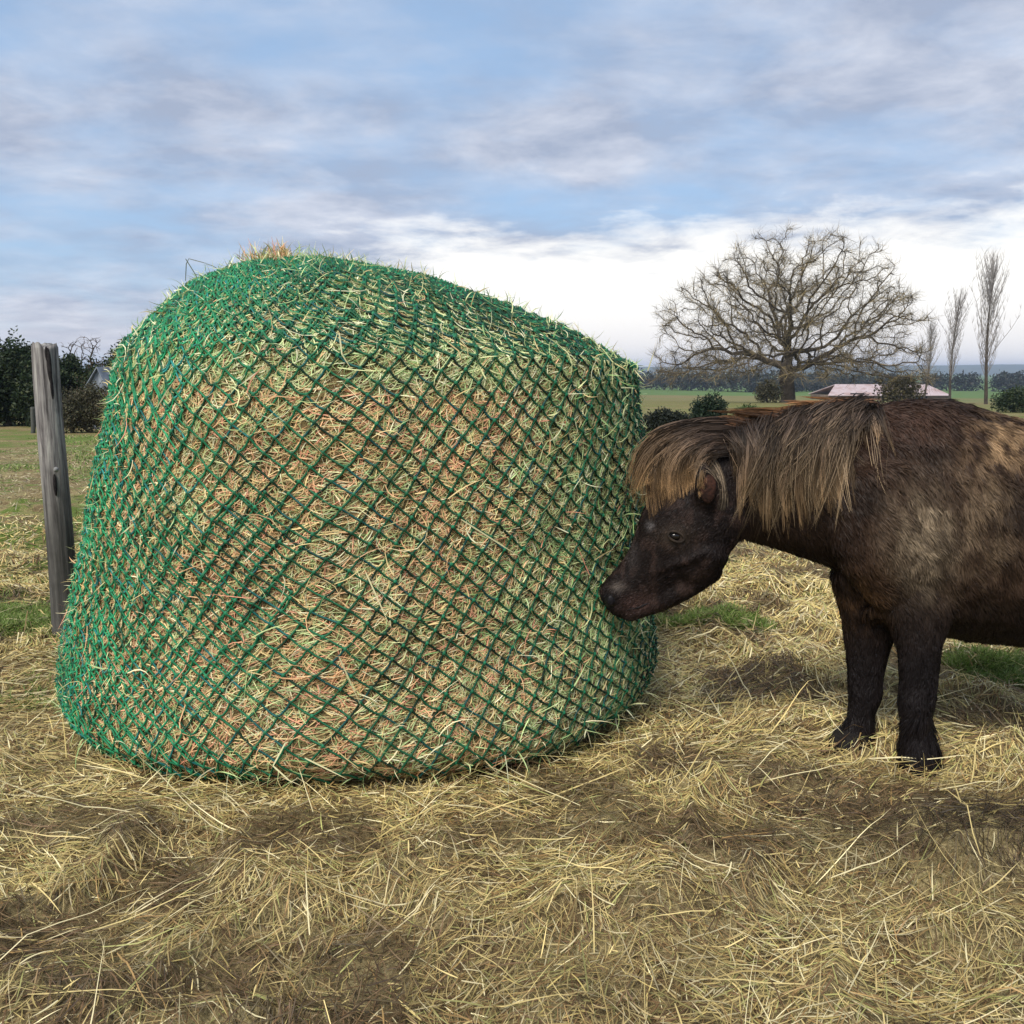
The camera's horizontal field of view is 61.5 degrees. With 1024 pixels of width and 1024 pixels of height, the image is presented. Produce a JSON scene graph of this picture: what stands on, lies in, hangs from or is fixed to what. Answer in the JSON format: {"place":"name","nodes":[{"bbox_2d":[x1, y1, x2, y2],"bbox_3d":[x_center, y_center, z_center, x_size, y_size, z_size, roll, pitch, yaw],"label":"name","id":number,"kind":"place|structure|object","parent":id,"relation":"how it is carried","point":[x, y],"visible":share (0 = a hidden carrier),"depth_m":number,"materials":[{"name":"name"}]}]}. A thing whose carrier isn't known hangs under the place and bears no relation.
{"place":"outdoors","nodes":[
{"label":"outdoors","id":0,"kind":"place"},
{"bbox_2d":[85,367,110,427],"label":"garden shed","id":1,"kind":"structure","parent":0,"point":[98,375],"depth_m":23.54,"materials":[{"name":"grey metal"}]},
{"bbox_2d":[0,375,1023,1023],"bbox_3d":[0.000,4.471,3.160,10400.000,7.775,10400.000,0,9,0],"label":"ground","id":2,"kind":"structure","parent":0,"point":[654,399],"depth_m":1.94,"materials":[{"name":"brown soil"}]},
{"bbox_2d":[30,407,35,432],"bbox_3d":[-12.216,-2.291,21.918,0.165,0.763,0.108,0,9,0],"label":"fence post","id":3,"kind":"object","parent":2,"relation":"on","point":[33,422],"visible":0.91,"depth_m":21.87,"materials":[{"name":"grey wood"}]},
{"bbox_2d":[0,326,71,426],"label":"evergreen tree","id":4,"kind":"object","parent":2,"relation":"on","point":[16,391],"visible":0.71,"depth_m":25.39,"materials":[{"name":"green plant"}]},
{"bbox_2d":[31,342,75,637],"bbox_3d":[-1.858,0.062,3.497,0.129,1.478,0.126,0,9,0],"label":"fence post","id":5,"kind":"object","parent":2,"relation":"on","point":[57,508],"visible":0.69,"depth_m":3.44,"materials":[{"name":"grey wood"}]},
{"bbox_2d":[61,335,86,364],"bbox_3d":[-15.132,-4.580,29.692,1.168,3.006,1.122,0,9,0],"label":"bare sapling","id":6,"kind":"object","parent":2,"relation":"on","point":[72,345],"visible":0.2,"depth_m":29.48,"materials":[{"name":"plant"}]},
{"bbox_2d":[59,350,96,423],"bbox_3d":[-13.735,-3.620,26.831,2.333,2.807,1.268,0,9,0],"label":"evergreen tree","id":7,"kind":"object","parent":2,"relation":"on","point":[71,363],"visible":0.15,"depth_m":26.42,"materials":[{"name":"green plant"}]},
{"bbox_2d":[62,379,108,432],"bbox_3d":[-10.684,-2.625,21.803,1.753,1.555,1.388,0,9,0],"label":"brown shrub","id":8,"kind":"object","parent":2,"relation":"on","point":[82,410],"visible":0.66,"depth_m":21.60,"materials":[{"name":"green plant"}]},
{"bbox_2d":[79,337,101,367],"bbox_3d":[-14.389,-4.592,29.533,0.966,3.063,1.023,-3,10,-15],"label":"bare sapling","id":9,"kind":"object","parent":2,"relation":"on","point":[92,348],"visible":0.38,"depth_m":29.38,"materials":[{"name":"plant"}]},
{"bbox_2d":[70,339,122,397],"bbox_3d":[-11.696,-3.823,26.187,2.998,3.178,1.892,0,9,0],"label":"evergreen tree","id":10,"kind":"object","parent":2,"relation":"on","point":[87,374],"visible":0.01,"depth_m":25.80,"materials":[{"name":"green plant"}]},
{"bbox_2d":[38,236,676,801],"bbox_3d":[-0.503,-0.081,2.999,2.194,1.662,1.847,0,9,0],"label":"hay bale","id":11,"kind":"object","parent":2,"relation":"on","point":[352,518],"visible":0.99,"depth_m":2.33},
{"bbox_2d":[0,512,1023,1023],"bbox_3d":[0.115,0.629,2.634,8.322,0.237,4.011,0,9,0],"label":"loose hay","id":12,"kind":"object","parent":2,"relation":"on","point":[476,953],"visible":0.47,"depth_m":1.94,"materials":[{"name":"beige plant"}]},
{"bbox_2d":[0,644,1023,1023],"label":"long straw","id":13,"kind":"object","parent":2,"relation":"on","point":[544,848],"visible":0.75,"depth_m":1.98,"materials":[{"name":"beige plant"}]},
{"bbox_2d":[642,406,690,435],"bbox_3d":[3.355,-1.947,18.974,1.281,0.792,0.933,0,9,0],"label":"dark bush","id":14,"kind":"object","parent":2,"relation":"on","point":[655,419],"visible":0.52,"depth_m":18.81,"materials":[{"name":"green plant"}]},
{"bbox_2d":[688,390,728,418],"bbox_3d":[4.426,-2.131,19.413,0.997,1.251,0.761,0,9,0],"label":"dark bush","id":15,"kind":"object","parent":2,"relation":"on","point":[704,407],"visible":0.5,"depth_m":19.23,"materials":[{"name":"green plant"}]},
{"bbox_2d":[733,403,759,416],"bbox_3d":[8.202,-3.452,29.858,1.030,0.704,0.654,1,9,7],"label":"green bush","id":16,"kind":"object","parent":2,"relation":"on","point":[744,406],"visible":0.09,"depth_m":29.81,"materials":[{"name":"green plant"}]},
{"bbox_2d":[752,377,783,402],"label":"bare scrub","id":17,"kind":"object","parent":2,"relation":"on","point":[767,392],"visible":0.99,"depth_m":56.30,"materials":[{"name":"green plant"}]},
{"bbox_2d":[642,219,946,402],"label":"oak tree","id":18,"kind":"object","parent":2,"relation":"on","point":[788,368],"visible":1,"depth_m":57.05,"materials":[{"name":"brown plant"}]},
{"bbox_2d":[599,391,1023,779],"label":"pony","id":19,"kind":"object","parent":2,"relation":"on","point":[903,520],"visible":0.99,"depth_m":2.29,"materials":[{"name":"black"}]},
{"bbox_2d":[639,368,1023,391],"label":"woodland","id":20,"kind":"object","parent":2,"relation":"on","point":[1002,380],"visible":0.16,"depth_m":334.04,"materials":[{"name":"green plant"}]},
{"bbox_2d":[809,384,948,399],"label":"barn","id":21,"kind":"structure","parent":2,"relation":"on","point":[834,390],"depth_m":150.69,"materials":[{"name":"white metal"}]},
{"bbox_2d":[872,372,925,402],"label":"brown bush","id":22,"kind":"object","parent":2,"relation":"on","point":[898,390],"visible":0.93,"depth_m":57.07,"materials":[{"name":"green plant"}]},
{"bbox_2d":[918,317,941,398],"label":"poplar tree","id":23,"kind":"object","parent":2,"relation":"on","point":[931,329],"visible":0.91,"depth_m":117.81,"materials":[{"name":"brown plant"}]},
{"bbox_2d":[932,286,973,398],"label":"poplar tree","id":24,"kind":"object","parent":2,"relation":"on","point":[954,333],"visible":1,"depth_m":97.88,"materials":[{"name":"brown plant"}]},
{"bbox_2d":[972,247,1021,403],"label":"poplar tree","id":25,"kind":"object","parent":2,"relation":"on","point":[990,296],"visible":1,"depth_m":73.18,"materials":[{"name":"brown plant"}]},
{"bbox_2d":[990,384,1023,412],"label":"bush","id":26,"kind":"object","parent":2,"relation":"on","point":[1011,400],"visible":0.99,"depth_m":39.52,"materials":[{"name":"green plant"}]},
{"bbox_2d":[0,434,1023,711],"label":"grass","id":27,"kind":"structure","parent":0,"point":[1002,666],"depth_m":3.68,"materials":[{"name":"green plant"}]},
{"bbox_2d":[0,0,1023,366],"label":"sky","id":28,"kind":"structure","parent":0,"point":[584,158],"materials":[{"name":"blue"}]},
{"bbox_2d":[83,364,1023,374],"bbox_3d":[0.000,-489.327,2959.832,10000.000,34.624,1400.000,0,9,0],"label":"hills","id":29,"kind":"structure","parent":0,"point":[1008,368],"depth_m":2411.98,"materials":[{"name":"green plant"}]}
]}

